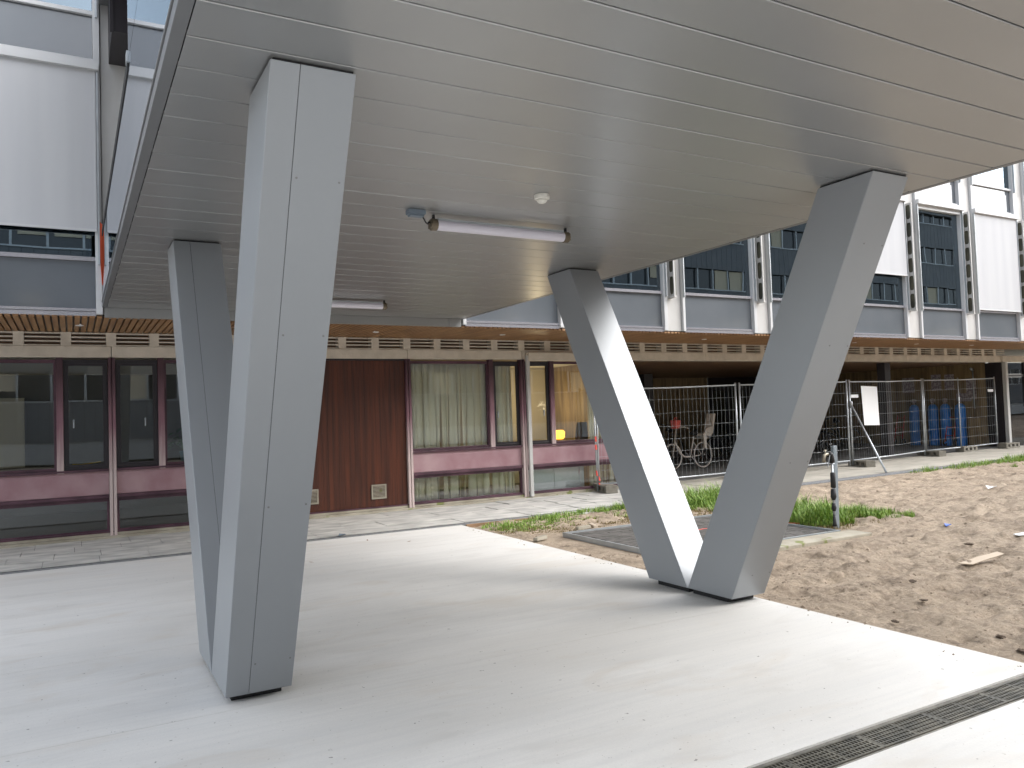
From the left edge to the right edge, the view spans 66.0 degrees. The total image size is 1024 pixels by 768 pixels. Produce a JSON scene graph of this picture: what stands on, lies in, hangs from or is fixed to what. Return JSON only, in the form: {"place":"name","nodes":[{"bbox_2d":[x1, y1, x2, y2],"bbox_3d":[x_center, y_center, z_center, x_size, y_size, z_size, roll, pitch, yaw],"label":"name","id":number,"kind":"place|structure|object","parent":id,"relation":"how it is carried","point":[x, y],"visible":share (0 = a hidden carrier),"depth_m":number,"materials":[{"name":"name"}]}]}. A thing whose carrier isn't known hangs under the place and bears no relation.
{"place":"outdoors","nodes":[
{"label":"outdoors","id":0,"kind":"place"},
{"bbox_2d":[0,489,623,572],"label":"pavement","id":1,"kind":"structure","parent":0,"point":[45,555],"depth_m":11.55,"materials":[{"name":"grey concrete"}]},
{"bbox_2d":[593,413,599,490],"bbox_3d":[1.638,1.108,15.314,0.095,1.940,0.039,-2,-2,9],"label":"taped pole","id":2,"kind":"object","parent":1,"relation":"on","point":[597,476],"visible":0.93,"depth_m":15.30,"materials":[{"name":"metal"}]},
{"bbox_2d":[593,483,617,493],"bbox_3d":[1.803,2.008,15.277,0.240,0.152,0.720,-1,-2,-14],"label":"concrete block","id":3,"kind":"object","parent":1,"relation":"on","point":[608,488],"depth_m":14.96,"materials":[{"name":"grey concrete"}]},
{"bbox_2d":[0,525,1023,767],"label":"concrete slab","id":4,"kind":"structure","parent":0,"point":[459,646],"depth_m":4.80,"materials":[{"name":"white concrete"}]},
{"bbox_2d":[167,57,355,700],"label":"column","id":5,"kind":"structure","parent":4,"relation":"on","point":[250,398],"depth_m":4.00,"materials":[{"name":"silver metal"}]},
{"bbox_2d":[99,0,1023,326],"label":"bridge","id":6,"kind":"structure","parent":5,"relation":"on","point":[627,136],"depth_m":4.23,"materials":[{"name":"silver painted metal panels"}]},
{"bbox_2d":[332,300,387,309],"bbox_3d":[-2.158,-1.006,9.838,1.253,0.120,0.092,-1,-3,-29],"label":"tube light","id":7,"kind":"object","parent":6,"relation":"attached to","point":[358,304],"visible":0.58,"depth_m":9.94,"materials":[{"name":"white plastic"}]},
{"bbox_2d":[406,208,429,224],"bbox_3d":[-0.669,-1.231,5.808,0.236,0.084,0.104,0,-3,-41],"label":"junction box","id":8,"kind":"object","parent":6,"relation":"attached to","point":[416,213],"visible":1,"depth_m":5.75,"materials":[{"name":"grey plastic"}]},
{"bbox_2d":[428,215,570,242],"bbox_3d":[-0.074,-1.218,6.219,1.248,0.120,0.092,-1,-3,-29],"label":"tube light","id":9,"kind":"object","parent":6,"relation":"attached to","point":[469,227],"visible":0.98,"depth_m":6.17,"materials":[{"name":"white plastic"}]},
{"bbox_2d":[534,193,548,203],"bbox_3d":[0.208,-1.285,5.487,0.108,0.061,0.108,-1,-3,-29],"label":"motion sensor","id":10,"kind":"object","parent":6,"relation":"attached to","point":[541,198],"visible":1,"depth_m":5.45,"materials":[{"name":"white plastic"}]},
{"bbox_2d":[547,170,907,601],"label":"column","id":11,"kind":"structure","parent":4,"relation":"on","point":[731,556],"depth_m":6.13,"materials":[{"name":"silver metal"}]},
{"bbox_2d":[752,675,1023,767],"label":"drainage channel","id":12,"kind":"object","parent":4,"relation":"in","point":[852,747],"visible":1,"depth_m":3.82,"materials":[{"name":"grey metal"}]},
{"bbox_2d":[481,500,689,532],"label":"grass","id":13,"kind":"structure","parent":0,"point":[555,515],"depth_m":11.71,"materials":[{"name":"green plant"}]},
{"bbox_2d":[492,506,886,534],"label":"dry grass","id":14,"kind":"structure","parent":0,"point":[700,510],"depth_m":10.98,"materials":[{"name":"plant"}]},
{"bbox_2d":[682,481,720,510],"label":"grass","id":15,"kind":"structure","parent":0,"point":[702,498],"depth_m":12.86,"materials":[{"name":"green plant"}]},
{"bbox_2d":[467,461,1023,666],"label":"soil","id":16,"kind":"structure","parent":0,"point":[991,528],"depth_m":8.09,"materials":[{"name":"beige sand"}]},
{"bbox_2d":[466,517,534,526],"bbox_3d":[-0.157,2.062,11.671,1.140,0.075,0.040,-1,-3,-28],"label":"edging board","id":17,"kind":"object","parent":16,"relation":"on","point":[475,524],"visible":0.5,"depth_m":11.50,"materials":[{"name":"brown wood"}]},
{"bbox_2d":[533,535,546,540],"bbox_3d":[0.356,1.939,9.948,0.072,0.049,0.235,-4,-3,38],"label":"stone","id":18,"kind":"object","parent":16,"relation":"on","point":[541,537],"visible":1,"depth_m":9.90,"materials":[{"name":"stone"}]},
{"bbox_2d":[575,525,590,529],"bbox_3d":[0.967,1.948,10.724,0.235,0.049,0.072,0,-3,-35],"label":"stone","id":19,"kind":"object","parent":16,"relation":"on","point":[583,527],"visible":0.94,"depth_m":10.69,"materials":[{"name":"stone"}]},
{"bbox_2d":[589,523,597,527],"bbox_3d":[1.115,1.948,10.863,0.072,0.049,0.235,-1,-2,-14],"label":"stone","id":20,"kind":"object","parent":16,"relation":"on","point":[592,525],"visible":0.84,"depth_m":10.79,"materials":[{"name":"beige stone"}]},
{"bbox_2d":[562,514,840,553],"bbox_3d":[2.364,1.933,10.046,2.680,0.115,2.180,-1,-3,-29],"label":"paved frame","id":21,"kind":"object","parent":16,"relation":"on","point":[621,537],"visible":0.27,"depth_m":10.01,"materials":[{"name":"concrete"}]},
{"bbox_2d":[779,530,871,550],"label":"kerb slab","id":22,"kind":"structure","parent":16,"relation":"on","point":[799,542],"depth_m":9.22,"materials":[{"name":"concrete"}]},
{"bbox_2d":[822,446,838,528],"bbox_3d":[4.054,1.334,9.995,0.331,1.087,0.084,0,-3,-42],"label":"standpipe","id":23,"kind":"object","parent":16,"relation":"on","point":[832,456],"visible":0.9,"depth_m":9.99,"materials":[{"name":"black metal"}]},
{"bbox_2d":[910,451,1023,472],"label":"grass","id":24,"kind":"structure","parent":16,"relation":"on","point":[1018,458],"depth_m":17.68,"materials":[{"name":"green plant"}]},
{"bbox_2d":[958,552,1003,564],"bbox_3d":[4.561,1.689,7.643,0.587,0.063,0.097,-1,-2,-25],"label":"cardboard","id":25,"kind":"object","parent":16,"relation":"on","point":[978,559],"visible":1,"depth_m":7.64,"materials":[{"name":"beige cardboard"}]},
{"bbox_2d":[996,634,1005,638],"bbox_3d":[3.276,1.693,5.288,0.062,0.022,0.069,-4,-3,43],"label":"soil clod","id":26,"kind":"object","parent":16,"relation":"on","point":[1000,636],"visible":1,"depth_m":5.28,"materials":[{"name":"brown soil"}]},
{"bbox_2d":[668,443,997,480],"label":"covered passage floor","id":27,"kind":"structure","parent":0,"point":[861,452],"depth_m":22.11,"materials":[{"name":"grey concrete"}]},
{"bbox_2d":[658,424,683,458],"bbox_3d":[4.422,1.687,22.889,1.698,1.061,0.563,0,-3,-39],"label":"bicycle","id":28,"kind":"object","parent":27,"relation":"on","point":[669,430],"visible":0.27,"depth_m":23.07,"materials":[{"name":"grey metal"}]},
{"bbox_2d":[666,413,714,469],"bbox_3d":[4.362,1.425,19.548,1.730,1.349,0.563,-1,-3,-32],"label":"bicycle","id":29,"kind":"object","parent":27,"relation":"on","point":[708,431],"visible":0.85,"depth_m":19.68,"materials":[{"name":"beige paint"}]},
{"bbox_2d":[670,418,679,428],"bbox_3d":[4.014,0.959,19.356,0.179,0.269,0.179,-1,-3,-29],"label":"bag","id":30,"kind":"object","parent":29,"relation":"on","point":[673,424],"visible":0.85,"depth_m":19.29,"materials":[{"name":"red"}]},
{"bbox_2d":[705,422,739,459],"bbox_3d":[6.189,1.595,22.389,1.698,1.061,0.563,-1,-2,-21],"label":"bicycle","id":31,"kind":"object","parent":27,"relation":"on","point":[721,442],"visible":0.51,"depth_m":22.24,"materials":[{"name":"grey metal"}]},
{"bbox_2d":[722,419,739,452],"bbox_3d":[7.369,1.635,24.994,1.698,1.061,0.563,-1,-2,-17],"label":"bicycle","id":32,"kind":"object","parent":27,"relation":"on","point":[732,433],"visible":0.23,"depth_m":24.82,"materials":[{"name":"grey metal"}]},
{"bbox_2d":[816,429,831,452],"bbox_3d":[8.953,1.520,23.591,0.563,1.061,1.698,-1,-2,-19],"label":"bicycle","id":33,"kind":"object","parent":27,"relation":"on","point":[821,432],"visible":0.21,"depth_m":23.14,"materials":[{"name":"grey"}]},
{"bbox_2d":[815,418,839,452],"bbox_3d":[8.605,1.493,22.367,0.563,1.061,1.698,-1,-2,-24],"label":"bicycle","id":34,"kind":"object","parent":27,"relation":"on","point":[825,434],"visible":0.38,"depth_m":21.98,"materials":[{"name":"grey metal"}]},
{"bbox_2d":[823,415,861,449],"bbox_3d":[10.213,1.495,24.410,0.563,1.061,1.698,-1,-2,-17],"label":"bicycle","id":35,"kind":"object","parent":27,"relation":"on","point":[835,420],"visible":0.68,"depth_m":24.51,"materials":[{"name":"grey metal"}]},
{"bbox_2d":[894,415,905,444],"bbox_3d":[12.496,1.487,25.454,0.304,0.952,0.363,-1,-3,-29],"label":"hand trolley","id":36,"kind":"object","parent":27,"relation":"on","point":[895,440],"visible":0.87,"depth_m":25.41,"materials":[{"name":"metal"}]},
{"bbox_2d":[909,399,920,444],"bbox_3d":[12.835,1.212,25.144,0.300,1.460,0.297,-1,-3,-29],"label":"gas cylinder","id":37,"kind":"object","parent":27,"relation":"on","point":[914,422],"visible":0.98,"depth_m":25.03,"materials":[{"name":"blue paint"}]},
{"bbox_2d":[927,398,939,445],"bbox_3d":[13.142,1.181,24.594,0.300,1.460,0.297,-1,-3,-29],"label":"gas cylinder","id":38,"kind":"object","parent":27,"relation":"on","point":[933,421],"visible":0.97,"depth_m":24.48,"materials":[{"name":"blue paint"}]},
{"bbox_2d":[940,398,952,445],"bbox_3d":[13.336,1.160,24.245,0.300,1.460,0.297,-1,-3,-29],"label":"gas cylinder","id":39,"kind":"object","parent":27,"relation":"on","point":[944,411],"visible":0.94,"depth_m":24.14,"materials":[{"name":"blue paint"}]},
{"bbox_2d":[943,417,956,445],"bbox_3d":[13.323,1.402,23.971,0.304,0.952,0.363,-1,-3,-29],"label":"hand trolley","id":40,"kind":"object","parent":27,"relation":"on","point":[945,440],"visible":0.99,"depth_m":23.97,"materials":[{"name":"metal"}]},
{"bbox_2d":[955,397,967,445],"bbox_3d":[13.565,1.137,23.835,0.300,1.460,0.297,-1,-3,-29],"label":"gas cylinder","id":41,"kind":"object","parent":27,"relation":"on","point":[964,425],"visible":0.69,"depth_m":23.72,"materials":[{"name":"blue paint"}]},
{"bbox_2d":[967,418,986,445],"bbox_3d":[13.853,1.425,23.475,0.365,0.835,0.360,-1,-3,-29],"label":"timber box","id":42,"kind":"object","parent":27,"relation":"on","point":[974,439],"visible":0.92,"depth_m":23.36,"materials":[{"name":"brown wood"}]},
{"bbox_2d":[680,445,1023,492],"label":"pale walkway","id":43,"kind":"structure","parent":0,"point":[819,473],"depth_m":18.24,"materials":[{"name":"grey concrete"}]},
{"bbox_2d":[596,383,737,483],"bbox_3d":[3.235,1.017,16.117,3.514,2.042,0.043,-1,-2,-25],"label":"site fence","id":44,"kind":"object","parent":43,"relation":"on","point":[705,424],"visible":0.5,"depth_m":16.34,"materials":[{"name":"metal"}]},
{"bbox_2d":[738,380,850,465],"bbox_3d":[6.394,0.938,17.699,3.424,2.041,0.043,-1,-3,-28],"label":"site fence","id":45,"kind":"object","parent":43,"relation":"on","point":[840,382],"visible":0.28,"depth_m":18.36,"materials":[{"name":"metal"}]},
{"bbox_2d":[848,460,875,466],"bbox_3d":[8.170,1.848,18.436,0.240,0.152,0.720,-2,-2,-9],"label":"concrete block","id":46,"kind":"object","parent":43,"relation":"on","point":[864,463],"depth_m":18.17,"materials":[{"name":"grey concrete"}]},
{"bbox_2d":[848,378,925,464],"bbox_3d":[9.372,0.878,19.615,3.527,2.042,0.043,0,-3,-37],"label":"site fence","id":47,"kind":"object","parent":46,"relation":"on","point":[889,455],"visible":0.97,"depth_m":19.59,"materials":[{"name":"metal"}]},
{"bbox_2d":[861,386,879,424],"bbox_3d":[8.656,0.524,19.054,0.767,0.960,0.004,0,-3,-37],"label":"notice sheet","id":48,"kind":"object","parent":47,"relation":"attached to","point":[870,405],"visible":1,"depth_m":19.05,"materials":[{"name":"white paper"}]},
{"bbox_2d":[916,450,945,456],"bbox_3d":[10.957,1.805,20.623,0.240,0.152,0.720,-1,-2,-19],"label":"concrete block","id":49,"kind":"object","parent":43,"relation":"on","point":[938,453],"depth_m":20.44,"materials":[{"name":"grey concrete"}]},
{"bbox_2d":[955,446,977,451],"bbox_3d":[12.518,1.777,21.724,0.720,0.152,0.240,-1,-3,-33],"label":"concrete block","id":50,"kind":"object","parent":43,"relation":"on","point":[967,448],"depth_m":21.57,"materials":[{"name":"grey concrete"}]},
{"bbox_2d":[922,376,997,450],"bbox_3d":[12.324,0.822,21.620,3.465,2.042,0.043,-1,-3,-31],"label":"site fence","id":51,"kind":"object","parent":50,"relation":"on","point":[959,418],"visible":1,"depth_m":21.55,"materials":[{"name":"metal"}]},
{"bbox_2d":[998,442,1019,447],"bbox_3d":[14.099,1.733,22.379,0.720,0.152,0.240,-1,-3,-31],"label":"concrete block","id":52,"kind":"object","parent":43,"relation":"on","point":[1010,445],"depth_m":22.24,"materials":[{"name":"grey concrete"}]},
{"bbox_2d":[789,488,914,526],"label":"grass","id":53,"kind":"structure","parent":0,"point":[804,512],"depth_m":10.56,"materials":[{"name":"green plant"}]},
{"label":"ground","id":54,"kind":"structure","parent":0,"visible":0},
{"bbox_2d":[0,458,1013,574],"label":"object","id":55,"kind":"object","parent":54,"relation":"on","point":[855,477],"visible":0.2,"depth_m":11.34,"materials":[{"name":"grey concrete"}]},
{"bbox_2d":[849,401,886,472],"bbox_3d":[7.920,1.141,17.614,0.081,1.549,1.882,-2,-2,4],"label":"diagonal prop","id":56,"kind":"object","parent":55,"relation":"on","point":[863,428],"visible":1,"depth_m":17.61,"materials":[{"name":"metal"}]},
{"bbox_2d":[0,0,1023,548],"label":"office building","id":57,"kind":"structure","parent":54,"relation":"on","point":[84,378],"depth_m":14.29,"materials":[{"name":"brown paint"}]},
{"bbox_2d":[0,398,24,468],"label":"notice board","id":58,"kind":"object","parent":57,"relation":"attached to","point":[12,432],"visible":1,"depth_m":14.11,"materials":[{"name":"beige"}]},
{"bbox_2d":[0,359,56,473],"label":"window","id":59,"kind":"structure","parent":57,"relation":"in","point":[1,360],"depth_m":11.12,"materials":[{"name":"purple wood"}]},
{"bbox_2d":[0,0,96,60],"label":"window","id":60,"kind":"structure","parent":57,"relation":"in","point":[56,27],"depth_m":9.87,"materials":[{"name":"grey glass"}]},
{"bbox_2d":[0,46,99,316],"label":"window","id":61,"kind":"structure","parent":57,"relation":"in","point":[49,199],"depth_m":9.71,"materials":[{"name":"white"}]},
{"bbox_2d":[0,498,109,540],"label":"window","id":62,"kind":"structure","parent":57,"relation":"in","point":[102,499],"depth_m":11.14,"materials":[{"name":"purple wood"}]},
{"bbox_2d":[63,360,108,470],"bbox_3d":[-6.141,0.440,11.373,0.565,1.580,0.060,-1,-3,-29],"label":"window","id":63,"kind":"structure","parent":57,"relation":"in","point":[66,363],"depth_m":11.34,"materials":[{"name":"purple"}]},
{"bbox_2d":[100,222,102,284],"bbox_3d":[-5.162,-1.652,9.931,0.026,0.820,0.064,-4,-3,41],"label":"warning strap","id":64,"kind":"object","parent":57,"relation":"hanging from","point":[101,263],"visible":0.61,"depth_m":9.92,"materials":[{"name":"orange"}]},
{"bbox_2d":[115,360,158,467],"bbox_3d":[-5.561,0.432,11.697,0.565,1.580,0.060,-1,-3,-29],"label":"window","id":65,"kind":"structure","parent":57,"relation":"in","point":[118,363],"depth_m":11.67,"materials":[{"name":"purple"}]},
{"bbox_2d":[117,492,188,529],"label":"window","id":66,"kind":"structure","parent":57,"relation":"in","point":[185,493],"depth_m":11.66,"materials":[{"name":"purple wood"}]},
{"bbox_2d":[164,360,183,464],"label":"window","id":67,"kind":"structure","parent":57,"relation":"in","point":[165,361],"depth_m":11.87,"materials":[{"name":"purple wood"}]},
{"bbox_2d":[410,361,489,450],"bbox_3d":[-1.117,0.377,14.179,1.545,1.580,0.060,-1,-3,-29],"label":"window","id":68,"kind":"structure","parent":57,"relation":"in","point":[411,362],"depth_m":14.35,"materials":[{"name":"purple glass"}]},
{"bbox_2d":[411,364,489,500],"bbox_3d":[-1.113,0.853,14.315,1.514,2.440,0.081,-1,-3,-29],"label":"curtain","id":69,"kind":"object","parent":57,"relation":"hanging from","point":[429,382],"visible":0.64,"depth_m":14.31,"materials":[{"name":"beige fabric"}]},
{"bbox_2d":[414,468,522,502],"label":"window","id":70,"kind":"structure","parent":57,"relation":"in","point":[516,469],"depth_m":14.30,"materials":[{"name":"purple glass"}]},
{"bbox_2d":[492,366,514,493],"bbox_3d":[-0.195,0.842,14.830,0.500,2.440,0.073,-1,-3,-29],"label":"curtain","id":71,"kind":"object","parent":57,"relation":"hanging from","point":[503,403],"visible":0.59,"depth_m":14.85,"materials":[{"name":"beige fabric"}]},
{"bbox_2d":[493,361,520,446],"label":"window","id":72,"kind":"structure","parent":57,"relation":"in","point":[495,363],"depth_m":14.79,"materials":[{"name":"black"}]},
{"bbox_2d":[465,294,559,328],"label":"window","id":73,"kind":"structure","parent":57,"relation":"in","point":[541,313],"depth_m":13.01,"materials":[{"name":"white"}]},
{"bbox_2d":[525,361,550,443],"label":"window","id":74,"kind":"structure","parent":57,"relation":"in","point":[532,363],"depth_m":15.14,"materials":[{"name":"black"}]},
{"bbox_2d":[528,466,583,490],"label":"window","id":75,"kind":"structure","parent":57,"relation":"on","point":[557,478],"depth_m":15.35,"materials":[{"name":"white glass"}]},
{"bbox_2d":[528,462,617,492],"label":"window","id":76,"kind":"structure","parent":57,"relation":"in","point":[600,463],"depth_m":15.28,"materials":[{"name":"purple wood"}]},
{"bbox_2d":[553,361,602,442],"bbox_3d":[1.463,0.345,15.619,1.545,1.580,0.060,-1,-3,-29],"label":"window","id":77,"kind":"structure","parent":57,"relation":"in","point":[554,362],"depth_m":15.41,"materials":[{"name":"purple wood"}]},
{"bbox_2d":[587,396,613,485],"bbox_3d":[1.782,0.817,15.934,0.624,2.440,0.077,-1,-3,-29],"label":"curtain","id":78,"kind":"object","parent":57,"relation":"hanging from","point":[591,432],"visible":0.22,"depth_m":15.82,"materials":[{"name":"beige fabric"}]},
{"bbox_2d":[602,263,667,331],"bbox_3d":[1.962,-2.504,14.060,1.810,3.125,0.149,-1,-2,-27],"label":"window","id":79,"kind":"structure","parent":57,"relation":"in","point":[634,297],"depth_m":14.19,"materials":[{"name":"white"}]},
{"bbox_2d":[681,238,756,333],"bbox_3d":[3.930,-2.530,15.114,1.862,3.125,0.150,-1,-3,-29],"label":"window","id":80,"kind":"structure","parent":57,"relation":"in","point":[715,282],"depth_m":15.16,"materials":[{"name":"white"}]},
{"bbox_2d":[767,223,806,324],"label":"window","id":81,"kind":"structure","parent":57,"relation":"in","point":[783,245],"depth_m":16.02,"materials":[{"name":"white glass"}]},
{"bbox_2d":[853,196,910,337],"bbox_3d":[8.035,-2.626,17.403,2.065,3.215,0.220,-1,-3,-29],"label":"window","id":82,"kind":"structure","parent":57,"relation":"in","point":[882,314],"depth_m":17.62,"materials":[{"name":"white"}]},
{"bbox_2d":[902,378,914,392],"bbox_3d":[12.880,0.043,25.637,0.013,0.480,0.420,-1,-3,-29],"label":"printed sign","id":83,"kind":"object","parent":57,"relation":"attached to","point":[910,388],"visible":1,"depth_m":25.62,"materials":[{"name":"grey"}]},
{"bbox_2d":[931,374,940,390],"bbox_3d":[13.337,-0.044,24.808,0.013,0.500,0.320,-1,-3,-29],"label":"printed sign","id":84,"kind":"object","parent":57,"relation":"attached to","point":[935,387],"visible":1,"depth_m":24.79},
{"bbox_2d":[916,179,960,204],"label":"window","id":85,"kind":"structure","parent":57,"relation":"in","point":[945,193],"depth_m":18.80,"materials":[{"name":"white glass"}]},
{"bbox_2d":[915,199,967,339],"bbox_3d":[10.098,-2.652,18.555,1.770,3.215,0.220,-1,-3,-29],"label":"window","id":86,"kind":"structure","parent":57,"relation":"in","point":[938,256],"depth_m":18.62,"materials":[{"name":"white"}]},
{"bbox_2d":[944,374,954,389],"bbox_3d":[13.543,-0.056,24.430,0.013,0.480,0.300,-1,-3,-29],"label":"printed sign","id":87,"kind":"object","parent":57,"relation":"attached to","point":[950,385],"visible":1,"depth_m":24.42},
{"bbox_2d":[956,393,971,401],"bbox_3d":[13.766,0.406,24.024,0.013,0.250,0.450,-1,-3,-29],"label":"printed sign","id":88,"kind":"object","parent":57,"relation":"attached to","point":[962,395],"visible":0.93,"depth_m":24.00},
{"bbox_2d":[966,378,976,398],"bbox_3d":[13.873,0.140,23.835,0.013,0.620,0.300,-1,-3,-29],"label":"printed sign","id":89,"kind":"object","parent":57,"relation":"attached to","point":[969,384],"visible":0.71,"depth_m":23.82,"materials":[{"name":"grey"}]},
{"bbox_2d":[969,368,975,408],"bbox_3d":[13.781,0.124,23.591,0.186,1.239,0.080,0,-3,-44],"label":"pipe","id":90,"kind":"object","parent":57,"relation":"attached to","point":[972,369],"visible":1,"depth_m":23.62,"materials":[{"name":"metal"}]},
{"bbox_2d":[970,165,1015,213],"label":"window","id":91,"kind":"structure","parent":57,"relation":"in","point":[990,190],"depth_m":19.87,"materials":[{"name":"white paint"}]},
{"bbox_2d":[972,208,1022,341],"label":"window","id":92,"kind":"structure","parent":57,"relation":"in","point":[995,234],"depth_m":19.62,"materials":[{"name":"white"}]},
{"bbox_2d":[1008,363,1023,445],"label":"door","id":93,"kind":"structure","parent":57,"relation":"in","point":[1015,370],"depth_m":23.09,"materials":[{"name":"black glass"}]},
{"bbox_2d":[1022,162,1023,189],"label":"window","id":94,"kind":"structure","parent":57,"relation":"in","point":[1022,162],"depth_m":20.41,"materials":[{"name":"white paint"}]},
{"bbox_3d":[-0.030,1.229,15.159,4.300,0.060,0.400,-1,-3,-29],"label":"long shelf","id":95,"kind":"object","parent":57,"relation":"in","visible":0},
{"bbox_2d":[556,430,564,440],"bbox_3d":[0.922,1.035,15.644,0.260,0.240,0.260,-1,-3,-29],"label":"table lamp","id":96,"kind":"object","parent":95,"relation":"on","point":[560,434],"visible":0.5,"depth_m":15.54,"materials":[{"name":"yellow fabric"}]},
{"bbox_2d":[575,422,587,439],"bbox_3d":[1.411,0.962,15.979,0.218,0.380,0.198,-1,-3,-29],"label":"dark vase","id":97,"kind":"object","parent":95,"relation":"on","point":[581,431],"visible":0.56,"depth_m":15.91,"materials":[{"name":"black"}]},
{"bbox_3d":[-6.023,1.305,11.842,4.400,0.060,0.450,-1,-3,-29],"label":"long shelf","id":98,"kind":"object","parent":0,"visible":0},
{"bbox_2d":[167,428,183,460],"bbox_3d":[-5.061,0.940,12.343,0.760,0.523,0.563,-2,-2,-2],"label":"potted plant","id":99,"kind":"object","parent":98,"relation":"on","point":[180,440],"visible":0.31,"depth_m":12.32,"materials":[{"name":"green plant"}]}
]}

